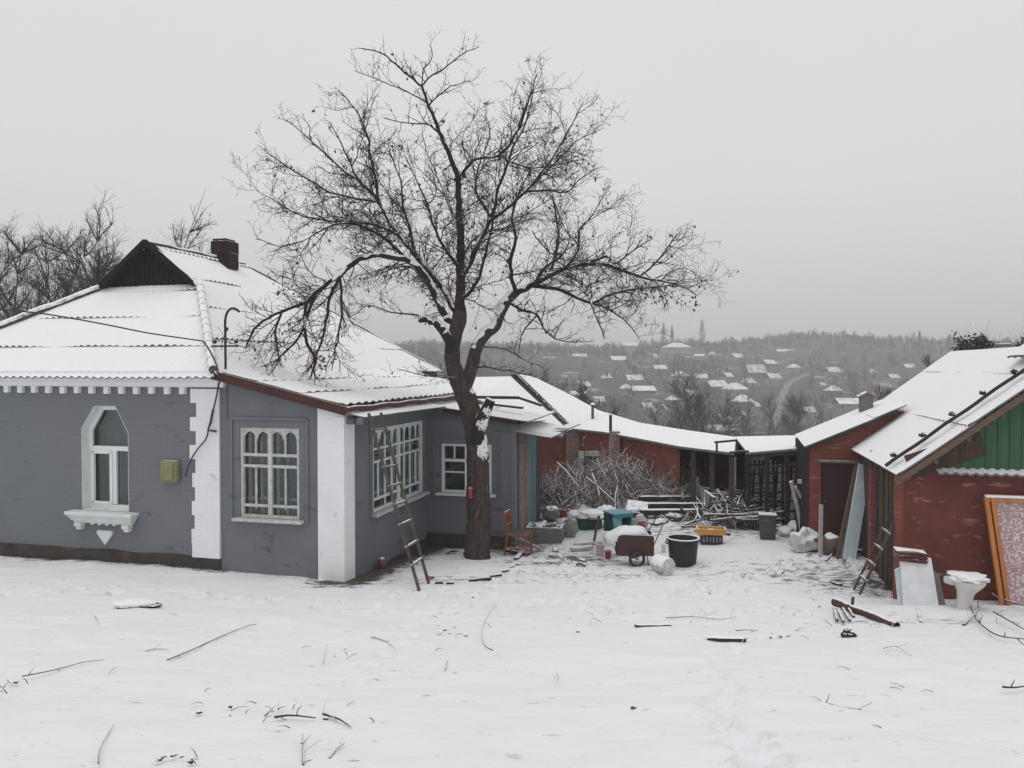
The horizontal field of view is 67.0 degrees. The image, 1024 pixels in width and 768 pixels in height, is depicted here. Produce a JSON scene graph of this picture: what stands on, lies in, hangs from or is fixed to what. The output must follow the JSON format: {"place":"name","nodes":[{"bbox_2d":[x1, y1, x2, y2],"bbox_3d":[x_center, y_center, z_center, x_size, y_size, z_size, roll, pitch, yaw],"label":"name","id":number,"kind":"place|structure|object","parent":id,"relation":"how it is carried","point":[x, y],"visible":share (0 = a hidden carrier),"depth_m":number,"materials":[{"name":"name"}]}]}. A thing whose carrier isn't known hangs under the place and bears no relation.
{"place":"outdoors","nodes":[
{"label":"outdoors","id":0,"kind":"place"},
{"bbox_2d":[0,498,1023,767],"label":"snowy ground","id":1,"kind":"structure","parent":0,"point":[690,692],"depth_m":6.94,"materials":[{"name":"snow"}]},
{"bbox_2d":[0,264,51,320],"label":"bare tree","id":2,"kind":"object","parent":1,"relation":"on","point":[9,302],"visible":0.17,"depth_m":25.14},
{"bbox_2d":[0,224,101,320],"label":"bare tree","id":3,"kind":"object","parent":1,"relation":"on","point":[31,279],"visible":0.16,"depth_m":32.13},
{"bbox_2d":[0,210,124,321],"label":"bare tree","id":4,"kind":"object","parent":1,"relation":"on","point":[111,266],"visible":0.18,"depth_m":31.73,"materials":[{"name":"plant"}]},
{"bbox_2d":[40,256,86,299],"bbox_3d":[-13.557,-0.181,26.629,5.224,8.798,4.990,0,1,-20],"label":"bare tree","id":5,"kind":"object","parent":1,"relation":"on","point":[67,291],"visible":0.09,"depth_m":26.54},
{"bbox_2d":[0,213,128,319],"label":"bare tree","id":6,"kind":"object","parent":1,"relation":"on","point":[90,252],"visible":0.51,"depth_m":24.23,"materials":[{"name":"plant"}]},
{"bbox_2d":[29,212,125,291],"bbox_3d":[-16.904,-0.695,31.507,4.433,11.439,8.076,-1,1,-26],"label":"bare tree","id":7,"kind":"object","parent":1,"relation":"on","point":[96,262],"visible":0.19,"depth_m":29.50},
{"bbox_2d":[0,221,158,317],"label":"bare tree","id":8,"kind":"object","parent":1,"relation":"on","point":[19,251],"visible":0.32,"depth_m":27.09,"materials":[{"name":"plant"}]},
{"bbox_2d":[26,186,216,289],"bbox_3d":[-14.678,-1.300,29.072,7.961,11.993,4.702,0,1,18],"label":"bare tree","id":9,"kind":"object","parent":1,"relation":"on","point":[106,231],"visible":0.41,"depth_m":28.52,"materials":[{"name":"plant"}]},
{"bbox_2d":[112,597,161,608],"bbox_3d":[-4.989,2.951,10.318,0.627,0.154,0.363,0,1,-4],"label":"snowy slab","id":10,"kind":"object","parent":1,"relation":"on","point":[140,602],"depth_m":10.23,"materials":[{"name":"snow"}]},
{"bbox_2d":[167,621,255,659],"bbox_3d":[-3.081,2.672,8.092,0.081,0.321,1.934,0,1,5],"label":"fallen branch","id":11,"kind":"object","parent":1,"relation":"on","point":[178,655],"visible":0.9,"depth_m":7.80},
{"bbox_2d":[0,238,579,581],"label":"grey house","id":12,"kind":"structure","parent":1,"relation":"on","point":[99,423],"depth_m":14.37,"materials":[{"name":"paint"}]},
{"bbox_2d":[64,406,138,544],"bbox_3d":[-7.368,1.644,14.204,1.418,2.548,0.705,0,1,14],"label":"arched window","id":13,"kind":"structure","parent":12,"relation":"in","point":[113,449],"depth_m":14.30,"materials":[{"name":"white paint"}]},
{"bbox_2d":[160,460,179,481],"bbox_3d":[-6.039,1.539,13.666,0.350,0.380,0.160,0,1,14],"label":"meter box","id":14,"kind":"object","parent":12,"relation":"attached to","point":[169,470],"visible":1,"depth_m":13.60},
{"bbox_2d":[160,464,172,479],"bbox_3d":[-6.070,1.550,13.602,0.250,0.280,0.020,0,1,14],"label":"door","id":15,"kind":"structure","parent":14,"relation":"in","point":[166,470],"depth_m":13.59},
{"bbox_2d":[185,383,218,476],"bbox_3d":[-5.394,0.792,13.471,0.705,1.681,0.043,0,1,14],"label":"drop cable","id":16,"kind":"object","parent":12,"relation":"attached to","point":[210,421],"visible":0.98,"depth_m":13.42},
{"bbox_2d":[211,307,239,368],"bbox_3d":[-4.945,-0.792,13.376,0.556,1.070,0.070,0,1,14],"label":"cable bracket","id":17,"kind":"object","parent":12,"relation":"attached to","point":[225,345],"visible":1,"depth_m":13.36,"materials":[{"name":"metal"}]},
{"bbox_2d":[0,309,219,383],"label":"power cable","id":18,"kind":"object","parent":17,"relation":"attached to","point":[203,341],"visible":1,"depth_m":12.47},
{"bbox_2d":[229,417,308,524],"bbox_3d":[-4.128,1.531,13.423,1.631,1.954,0.550,0,1,14],"label":"porch window","id":19,"kind":"structure","parent":12,"relation":"in","point":[273,453],"depth_m":13.41,"materials":[{"name":"beige paint"}]},
{"bbox_2d":[369,413,429,518],"bbox_3d":[-2.365,1.570,15.415,0.550,1.937,3.066,0,1,14],"label":"porch window","id":20,"kind":"structure","parent":12,"relation":"in","point":[401,436],"depth_m":15.53,"materials":[{"name":"white paint"}]},
{"bbox_2d":[433,435,499,497],"bbox_3d":[-0.949,1.823,16.841,1.626,1.458,0.550,0,1,14],"label":"porch window","id":21,"kind":"structure","parent":12,"relation":"in","point":[453,455],"depth_m":16.85,"materials":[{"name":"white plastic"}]},
{"bbox_2d":[518,433,524,545],"bbox_3d":[0.215,2.267,17.106,0.065,2.550,0.544,0,1,14],"label":"door leaf","id":22,"kind":"structure","parent":12,"relation":"in","point":[521,437],"depth_m":16.95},
{"bbox_2d":[525,434,528,528],"bbox_3d":[0.338,2.257,17.596,0.065,2.550,0.334,0,1,14],"label":"door leaf","id":23,"kind":"structure","parent":12,"relation":"in","point":[526,435],"depth_m":17.49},
{"bbox_2d":[367,412,429,590],"bbox_3d":[-1.814,1.875,12.641,1.408,2.806,0.666,1,2,38],"label":"wooden ladder","id":24,"kind":"object","parent":1,"relation":"on","point":[395,504],"visible":1,"depth_m":12.63,"materials":[{"name":"brown wood"}]},
{"bbox_2d":[0,555,933,763],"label":"plant litter","id":25,"kind":"object","parent":1,"relation":"on","point":[190,761],"visible":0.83,"depth_m":5.75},
{"bbox_2d":[203,31,738,559],"bbox_3d":[-0.690,-1.724,15.137,10.885,10.483,4.756,0,1,0],"label":"fruit tree","id":26,"kind":"object","parent":1,"relation":"on","point":[475,423],"visible":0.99,"depth_m":14.83,"materials":[{"name":"brown plant"}]},
{"bbox_2d":[503,509,532,556],"bbox_3d":[0.120,3.019,15.631,0.502,0.898,0.413,0,1,18],"label":"wooden chair","id":27,"kind":"object","parent":1,"relation":"on","point":[512,532],"visible":0.98,"depth_m":15.54,"materials":[{"name":"orange wood"}]},
{"bbox_2d":[526,520,563,543],"bbox_3d":[0.747,3.313,17.312,0.907,0.503,0.572,0,1,10],"label":"concrete trough","id":28,"kind":"object","parent":1,"relation":"on","point":[544,532],"visible":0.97,"depth_m":17.06,"materials":[{"name":"concrete"}]},
{"bbox_2d":[542,506,559,520],"bbox_3d":[0.976,3.177,19.110,0.444,0.344,0.430,0,1,20],"label":"sack","id":29,"kind":"object","parent":1,"relation":"on","point":[550,513],"visible":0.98,"depth_m":18.96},
{"bbox_2d":[563,518,578,536],"bbox_3d":[1.328,3.275,17.700,0.363,0.425,0.354,-1,2,-44],"label":"sack","id":30,"kind":"object","parent":1,"relation":"on","point":[571,528],"visible":0.95,"depth_m":17.60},
{"bbox_2d":[540,464,609,515],"bbox_3d":[1.242,2.637,20.325,2.630,1.330,2.496,0,1,0],"label":"brush pile","id":31,"kind":"object","parent":1,"relation":"on","point":[563,491],"visible":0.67,"depth_m":19.97,"materials":[{"name":"plant"}]},
{"bbox_2d":[576,513,589,529],"bbox_3d":[1.674,3.225,18.228,0.324,0.366,0.324,0,1,0],"label":"bucket","id":32,"kind":"object","parent":1,"relation":"on","point":[581,521],"visible":0.92,"depth_m":18.10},
{"bbox_2d":[579,509,603,528],"bbox_3d":[1.907,3.176,18.289,0.640,0.433,0.640,0,1,0],"label":"round table","id":33,"kind":"object","parent":1,"relation":"on","point":[592,512],"visible":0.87,"depth_m":18.09,"materials":[{"name":"grey wood"}]},
{"bbox_2d":[587,517,601,528],"bbox_3d":[1.907,3.279,18.291,0.360,0.220,0.300,0,1,-11],"label":"dark box","id":34,"kind":"object","parent":1,"relation":"on","point":[591,522],"visible":0.64,"depth_m":18.14,"materials":[{"name":"black plastic"}]},
{"bbox_2d":[595,543,604,555],"bbox_3d":[1.804,3.383,15.800,0.204,0.240,0.204,0,1,0],"label":"bucket","id":35,"kind":"object","parent":1,"relation":"on","point":[600,547],"visible":0.98,"depth_m":15.73,"materials":[{"name":"plastic"}]},
{"bbox_2d":[540,441,671,508],"bbox_3d":[2.316,2.447,21.346,5.029,1.651,3.081,0,1,0],"label":"brush pile","id":36,"kind":"object","parent":1,"relation":"on","point":[621,482],"visible":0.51,"depth_m":20.96,"materials":[{"name":"plant"}]},
{"bbox_2d":[602,509,634,539],"bbox_3d":[2.353,3.151,17.170,0.575,0.655,0.480,-1,1,-24],"label":"turquoise cabinet","id":37,"kind":"object","parent":1,"relation":"on","point":[614,518],"visible":0.38,"depth_m":17.06,"materials":[{"name":"paint"}]},
{"bbox_2d":[510,374,748,510],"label":"long outbuilding","id":38,"kind":"structure","parent":1,"relation":"on","point":[661,446],"depth_m":23.07,"materials":[{"name":"brick"}]},
{"bbox_2d":[579,451,600,474],"bbox_3d":[2.508,2.524,24.187,0.840,0.850,0.100,0,1,0],"label":"window","id":39,"kind":"structure","parent":38,"relation":"in","point":[591,453],"depth_m":24.13,"materials":[{"name":"beige paint"}]},
{"bbox_2d":[591,446,680,499],"bbox_3d":[3.569,2.518,22.046,3.558,1.540,2.347,0,1,0],"label":"brush pile","id":40,"kind":"object","parent":1,"relation":"on","point":[642,462],"visible":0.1,"depth_m":21.85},
{"bbox_2d":[604,514,668,566],"bbox_3d":[2.378,2.989,14.884,1.217,0.903,0.685,0,1,4],"label":"garden cart","id":41,"kind":"object","parent":1,"relation":"on","point":[634,542],"visible":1,"depth_m":14.64,"materials":[{"name":"metal"}]},
{"bbox_2d":[626,500,648,517],"bbox_3d":[3.088,3.091,19.073,0.529,0.390,0.452,0,1,17],"label":"box","id":42,"kind":"object","parent":1,"relation":"on","point":[634,505],"visible":0.73,"depth_m":19.09,"materials":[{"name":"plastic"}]},
{"bbox_2d":[633,514,648,527],"bbox_3d":[2.988,3.195,17.943,0.327,0.378,0.325,-1,2,-39],"label":"paint bag","id":43,"kind":"object","parent":1,"relation":"on","point":[640,520],"visible":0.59,"depth_m":17.85,"materials":[{"name":"plastic"}]},
{"bbox_2d":[651,554,674,574],"bbox_3d":[2.688,3.216,13.761,0.320,0.320,0.325,-1,1,-28],"label":"snowed churn","id":44,"kind":"object","parent":1,"relation":"on","point":[664,565],"visible":1,"depth_m":13.65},
{"bbox_2d":[638,495,700,501],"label":"long beam","id":45,"kind":"structure","parent":1,"relation":"on","point":[652,498],"depth_m":20.21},
{"bbox_2d":[664,512,682,520],"bbox_3d":[3.915,3.196,18.709,0.235,0.154,0.497,-1,2,-41],"label":"snowy timber","id":46,"kind":"object","parent":1,"relation":"on","point":[675,517],"visible":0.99,"depth_m":18.61,"materials":[{"name":"grey wood"}]},
{"bbox_2d":[648,502,706,508],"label":"long beam","id":47,"kind":"structure","parent":1,"relation":"on","point":[654,505],"depth_m":19.52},
{"bbox_2d":[665,534,700,567],"bbox_3d":[3.219,3.139,14.568,0.617,0.521,0.617,1,1,28],"label":"rubber tub","id":48,"kind":"object","parent":1,"relation":"on","point":[683,549],"visible":0.98,"depth_m":14.35,"materials":[{"name":"black plastic"}]},
{"bbox_2d":[625,456,743,504],"bbox_3d":[4.673,2.579,20.979,3.362,1.353,2.491,0,1,0],"label":"brush pile","id":49,"kind":"object","parent":1,"relation":"on","point":[682,489],"visible":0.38,"depth_m":20.69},
{"bbox_2d":[696,477,722,510],"bbox_3d":[5.041,2.961,19.760,0.225,0.975,1.404,0,1,-9],"label":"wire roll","id":50,"kind":"object","parent":1,"relation":"on","point":[699,488],"visible":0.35,"depth_m":20.05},
{"bbox_2d":[700,535,722,544],"bbox_3d":[4.224,3.274,16.418,0.440,0.190,0.329,0,1,8],"label":"dark crate","id":51,"kind":"object","parent":1,"relation":"on","point":[712,539],"visible":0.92,"depth_m":16.26,"materials":[{"name":"black plastic"}]},
{"bbox_2d":[694,526,726,535],"bbox_3d":[4.198,3.120,16.424,0.655,0.141,0.360,0,1,10],"label":"ochre tray","id":52,"kind":"object","parent":51,"relation":"on","point":[710,530],"visible":1,"depth_m":16.27,"materials":[{"name":"yellow plastic"}]},
{"bbox_2d":[669,487,780,529],"bbox_3d":[5.246,2.874,18.538,2.934,0.872,2.029,0,1,0],"label":"pile","id":53,"kind":"object","parent":1,"relation":"on","point":[717,505],"visible":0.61,"depth_m":18.19,"materials":[{"name":"wood"}]},
{"bbox_2d":[639,508,704,515],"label":"long beam","id":54,"kind":"structure","parent":53,"relation":"on","point":[654,512],"depth_m":18.81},
{"bbox_2d":[704,513,746,515],"bbox_3d":[4.917,3.011,17.841,0.944,0.058,0.116,0,1,7],"label":"loose board","id":55,"kind":"object","parent":53,"relation":"on","point":[728,514],"visible":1,"depth_m":17.81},
{"bbox_2d":[707,635,746,641],"bbox_3d":[2.309,2.734,8.314,0.402,0.071,0.102,0,1,22],"label":"plank","id":56,"kind":"object","parent":1,"relation":"on","point":[724,638],"visible":1,"depth_m":8.29,"materials":[{"name":"black wood"}]},
{"bbox_2d":[735,435,796,525],"bbox_3d":[6.413,2.707,18.981,1.573,2.725,3.916,0,1,12],"label":"open lean to","id":57,"kind":"object","parent":1,"relation":"on","point":[782,450],"visible":0.55,"depth_m":18.00,"materials":[{"name":"metal"}]},
{"bbox_2d":[758,512,777,539],"bbox_3d":[5.495,3.061,16.644,0.390,0.545,0.365,0,1,14],"label":"waste bin","id":58,"kind":"object","parent":1,"relation":"on","point":[767,525],"visible":1,"depth_m":16.51,"materials":[{"name":"grey plastic"}]},
{"bbox_2d":[750,457,794,518],"bbox_3d":[6.507,2.591,19.206,0.218,1.782,3.367,0,1,-5],"label":"wire fence","id":59,"kind":"object","parent":1,"relation":"on","point":[779,480],"visible":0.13,"depth_m":19.14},
{"bbox_2d":[777,525,793,537],"bbox_3d":[6.031,3.234,16.993,0.368,0.228,0.392,0,1,0],"label":"sack","id":60,"kind":"object","parent":1,"relation":"on","point":[784,531],"visible":0.91,"depth_m":16.91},
{"bbox_2d":[788,527,817,552],"bbox_3d":[5.706,2.978,14.985,0.622,0.477,0.619,0,1,0],"label":"sack","id":61,"kind":"object","parent":1,"relation":"on","point":[804,539],"visible":0.96,"depth_m":14.79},
{"bbox_2d":[818,505,822,556],"bbox_3d":[5.699,2.707,14.284,0.089,0.955,0.100,0,1,0],"label":"stake","id":62,"kind":"object","parent":1,"relation":"on","point":[820,543],"visible":1,"depth_m":14.26,"materials":[{"name":"wood"}]},
{"bbox_2d":[835,465,857,558],"bbox_3d":[6.187,2.349,14.276,0.786,1.670,0.086,-1,2,-40],"label":"plank","id":63,"kind":"object","parent":1,"relation":"on","point":[845,522],"visible":0.87,"depth_m":14.24,"materials":[{"name":"brown wood"}]},
{"bbox_2d":[840,628,856,637],"bbox_3d":[3.768,2.811,8.667,0.173,0.131,0.148,0,1,0],"label":"charred knot","id":64,"kind":"object","parent":1,"relation":"on","point":[847,633],"visible":0.77,"depth_m":8.63,"materials":[{"name":"wood"}]},
{"bbox_2d":[795,391,906,550],"bbox_3d":[6.956,1.794,15.884,2.131,3.255,2.741,0,1,14],"label":"shed","id":65,"kind":"object","parent":1,"relation":"on","point":[826,458],"depth_m":15.00,"materials":[{"name":"brick"}]},
{"bbox_2d":[789,481,799,530],"bbox_3d":[6.073,2.609,16.505,0.380,1.110,0.096,0,1,-21],"label":"plank","id":66,"kind":"object","parent":65,"relation":"attached to","point":[795,498],"visible":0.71,"depth_m":16.46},
{"bbox_2d":[821,463,856,536],"bbox_3d":[6.310,2.383,14.977,0.646,1.743,0.085,0,1,14],"label":"door","id":67,"kind":"structure","parent":65,"relation":"in","point":[836,478],"depth_m":14.98,"materials":[{"name":"wood"}]},
{"bbox_2d":[843,463,864,559],"bbox_3d":[6.298,2.339,14.128,0.831,1.736,0.178,-1,2,-44],"label":"plank","id":68,"kind":"object","parent":1,"relation":"on","point":[854,525],"visible":0.87,"depth_m":14.09,"materials":[{"name":"wood"}]},
{"bbox_2d":[831,596,899,626],"bbox_3d":[4.606,2.995,10.146,0.120,0.260,1.389,0,1,-7],"label":"sawn log","id":69,"kind":"object","parent":1,"relation":"on","point":[840,603],"visible":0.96,"depth_m":10.15,"materials":[{"name":"wood"}]},
{"bbox_2d":[853,512,894,594],"bbox_3d":[5.609,2.615,11.936,0.568,1.266,0.518,0,1,12],"label":"short ladder","id":70,"kind":"object","parent":1,"relation":"on","point":[868,560],"visible":1,"depth_m":11.86,"materials":[{"name":"brown wood"}]},
{"bbox_2d":[895,557,944,605],"bbox_3d":[5.756,2.788,10.899,0.610,0.640,0.330,0,1,8],"label":"white panel stack","id":71,"kind":"object","parent":1,"relation":"on","point":[918,584],"visible":0.83,"depth_m":10.87,"materials":[{"name":"concrete"}]},
{"bbox_2d":[893,546,927,563],"bbox_3d":[5.670,2.440,11.016,0.432,0.193,0.236,0,1,8],"label":"folded matting","id":72,"kind":"object","parent":71,"relation":"on","point":[909,555],"visible":1,"depth_m":10.93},
{"bbox_2d":[851,343,1023,600],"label":"red shed","id":73,"kind":"structure","parent":1,"relation":"on","point":[940,456],"depth_m":11.52,"materials":[{"name":"brick"}]},
{"bbox_2d":[943,570,990,609],"bbox_3d":[6.200,2.824,10.521,0.477,0.533,0.598,0,1,-20],"label":"toilet bowl","id":74,"kind":"object","parent":1,"relation":"on","point":[969,586],"visible":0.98,"depth_m":10.46,"materials":[{"name":"white ceramic"}]},
{"bbox_2d":[949,320,1023,350],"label":"evergreen shrub","id":75,"kind":"object","parent":1,"relation":"on","point":[981,341],"visible":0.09,"depth_m":24.52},
{"bbox_2d":[969,606,1023,644],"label":"fallen branch","id":76,"kind":"object","parent":1,"relation":"on","point":[979,621],"visible":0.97,"depth_m":8.85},
{"bbox_2d":[983,494,1023,605],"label":"framed panel","id":77,"kind":"object","parent":1,"relation":"on","point":[1007,516],"visible":0.98,"depth_m":11.03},
{"bbox_2d":[0,0,1023,352],"label":"sky","id":78,"kind":"structure","parent":0,"point":[858,165],"materials":[{"name":"grey"}]},
{"bbox_2d":[408,339,958,487],"bbox_3d":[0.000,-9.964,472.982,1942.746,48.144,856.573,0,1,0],"label":"hillside","id":79,"kind":"structure","parent":0,"point":[569,365],"depth_m":426.64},
{"bbox_2d":[512,361,563,396],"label":"bare tree","id":80,"kind":"object","parent":79,"relation":"on","point":[544,372],"visible":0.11,"depth_m":102.38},
{"bbox_2d":[592,396,605,410],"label":"cottage","id":81,"kind":"structure","parent":79,"relation":"on","point":[600,399],"depth_m":288.86,"materials":[{"name":"paint"}]},
{"bbox_2d":[570,372,637,420],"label":"bare tree","id":82,"kind":"object","parent":79,"relation":"on","point":[582,385],"visible":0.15,"depth_m":61.94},
{"bbox_2d":[623,342,637,352],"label":"cottage","id":83,"kind":"structure","parent":79,"relation":"on","point":[631,347],"depth_m":615.44,"materials":[{"name":"paint"}]},
{"bbox_2d":[631,386,656,393],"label":"building","id":84,"kind":"structure","parent":79,"relation":"on","point":[646,389],"depth_m":336.28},
{"bbox_2d":[639,400,652,424],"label":"cottage","id":85,"kind":"structure","parent":79,"relation":"on","point":[644,409],"depth_m":259.25,"materials":[{"name":"paint"}]},
{"bbox_2d":[636,398,672,426],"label":"bare tree","id":86,"kind":"object","parent":79,"relation":"on","point":[651,416],"visible":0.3,"depth_m":101.62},
{"bbox_2d":[658,404,667,426],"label":"cottage","id":87,"kind":"structure","parent":79,"relation":"on","point":[663,415],"depth_m":258.91,"materials":[{"name":"paint"}]},
{"bbox_2d":[640,399,697,430],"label":"bare tree","id":88,"kind":"object","parent":79,"relation":"on","point":[676,415],"visible":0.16,"depth_m":80.31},
{"bbox_2d":[664,395,678,409],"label":"cottage","id":89,"kind":"structure","parent":79,"relation":"on","point":[670,398],"depth_m":298.88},
{"bbox_2d":[661,341,690,353],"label":"building","id":90,"kind":"structure","parent":79,"relation":"on","point":[674,348],"depth_m":553.24,"materials":[{"name":"paint"}]},
{"bbox_2d":[390,328,1023,458],"bbox_3d":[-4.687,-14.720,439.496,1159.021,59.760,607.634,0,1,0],"label":"woodland","id":91,"kind":"object","parent":79,"relation":"on","point":[555,348],"visible":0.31,"depth_m":516.21,"materials":[{"name":"plant"}]},
{"bbox_2d":[661,360,763,467],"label":"bare tree","id":92,"kind":"object","parent":79,"relation":"on","point":[701,417],"visible":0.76,"depth_m":76.72,"materials":[{"name":"plant"}]},
{"bbox_2d":[703,380,726,395],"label":"cottage","id":93,"kind":"structure","parent":79,"relation":"on","point":[718,385],"depth_m":337.32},
{"bbox_2d":[689,395,760,436],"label":"bare tree","id":94,"kind":"object","parent":79,"relation":"on","point":[745,417],"visible":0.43,"depth_m":126.48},
{"bbox_2d":[708,388,743,465],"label":"bare tree","id":95,"kind":"object","parent":79,"relation":"on","point":[728,413],"visible":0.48,"depth_m":80.12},
{"bbox_2d":[719,371,733,381],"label":"cottage","id":96,"kind":"structure","parent":79,"relation":"on","point":[727,376],"depth_m":388.40,"materials":[{"name":"paint"}]},
{"bbox_2d":[721,380,747,398],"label":"cottage","id":97,"kind":"structure","parent":79,"relation":"on","point":[738,389],"depth_m":326.94,"materials":[{"name":"paint"}]},
{"bbox_2d":[731,392,754,419],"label":"cottage","id":98,"kind":"structure","parent":79,"relation":"on","point":[744,404],"depth_m":278.17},
{"bbox_2d":[734,418,757,466],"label":"bare tree","id":99,"kind":"object","parent":79,"relation":"on","point":[744,430],"visible":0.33,"depth_m":102.70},
{"bbox_2d":[743,364,766,376],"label":"building","id":100,"kind":"structure","parent":79,"relation":"on","point":[755,370],"depth_m":417.33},
{"bbox_2d":[750,402,760,424],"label":"building","id":101,"kind":"structure","parent":79,"relation":"on","point":[756,411],"depth_m":269.41,"materials":[{"name":"paint"}]},
{"bbox_2d":[759,360,776,367],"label":"cottage","id":102,"kind":"structure","parent":79,"relation":"on","point":[770,363],"depth_m":467.21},
{"bbox_2d":[765,372,781,385],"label":"cottage","id":103,"kind":"structure","parent":79,"relation":"on","point":[772,379],"depth_m":378.08,"materials":[{"name":"paint"}]},
{"bbox_2d":[755,387,797,435],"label":"bare tree","id":104,"kind":"object","parent":79,"relation":"on","point":[770,426],"visible":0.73,"depth_m":138.37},
{"bbox_2d":[777,408,808,434],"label":"bare tree","id":105,"kind":"object","parent":79,"relation":"on","point":[783,418],"visible":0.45,"depth_m":134.77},
{"bbox_2d":[779,393,813,434],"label":"bare tree","id":106,"kind":"object","parent":79,"relation":"on","point":[795,410],"visible":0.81,"depth_m":118.31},
{"bbox_2d":[780,392,819,434],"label":"bare tree","id":107,"kind":"object","parent":79,"relation":"on","point":[801,426],"visible":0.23,"depth_m":153.24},
{"bbox_2d":[799,406,816,430],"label":"cottage","id":108,"kind":"structure","parent":79,"relation":"on","point":[812,415],"depth_m":239.02,"materials":[{"name":"paint"}]},
{"bbox_2d":[823,367,840,375],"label":"building","id":109,"kind":"structure","parent":79,"relation":"on","point":[831,371],"depth_m":427.93,"materials":[{"name":"paint"}]},
{"bbox_2d":[824,385,842,397],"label":"cottage","id":110,"kind":"structure","parent":79,"relation":"on","point":[832,391],"depth_m":338.22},
{"bbox_2d":[831,396,858,418],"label":"cottage","id":111,"kind":"structure","parent":79,"relation":"on","point":[841,406],"depth_m":258.12,"materials":[{"name":"paint"}]},
{"bbox_2d":[871,383,894,400],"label":"bare tree","id":112,"kind":"object","parent":79,"relation":"on","point":[887,392],"visible":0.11,"depth_m":58.79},
{"bbox_2d":[885,372,900,382],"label":"building","id":113,"kind":"structure","parent":79,"relation":"on","point":[894,377],"depth_m":398.52,"materials":[{"name":"paint"}]},
{"bbox_2d":[768,374,808,435],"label":"road","id":114,"kind":"structure","parent":0,"point":[784,391],"depth_m":331.68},
{"bbox_2d":[823,532,838,555],"bbox_3d":[5.953,2.977,14.421,0.401,0.410,0.406,0,1,0],"label":"bucket","id":115,"kind":"object","parent":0,"point":[830,541],"visible":0.69,"depth_m":14.28,"materials":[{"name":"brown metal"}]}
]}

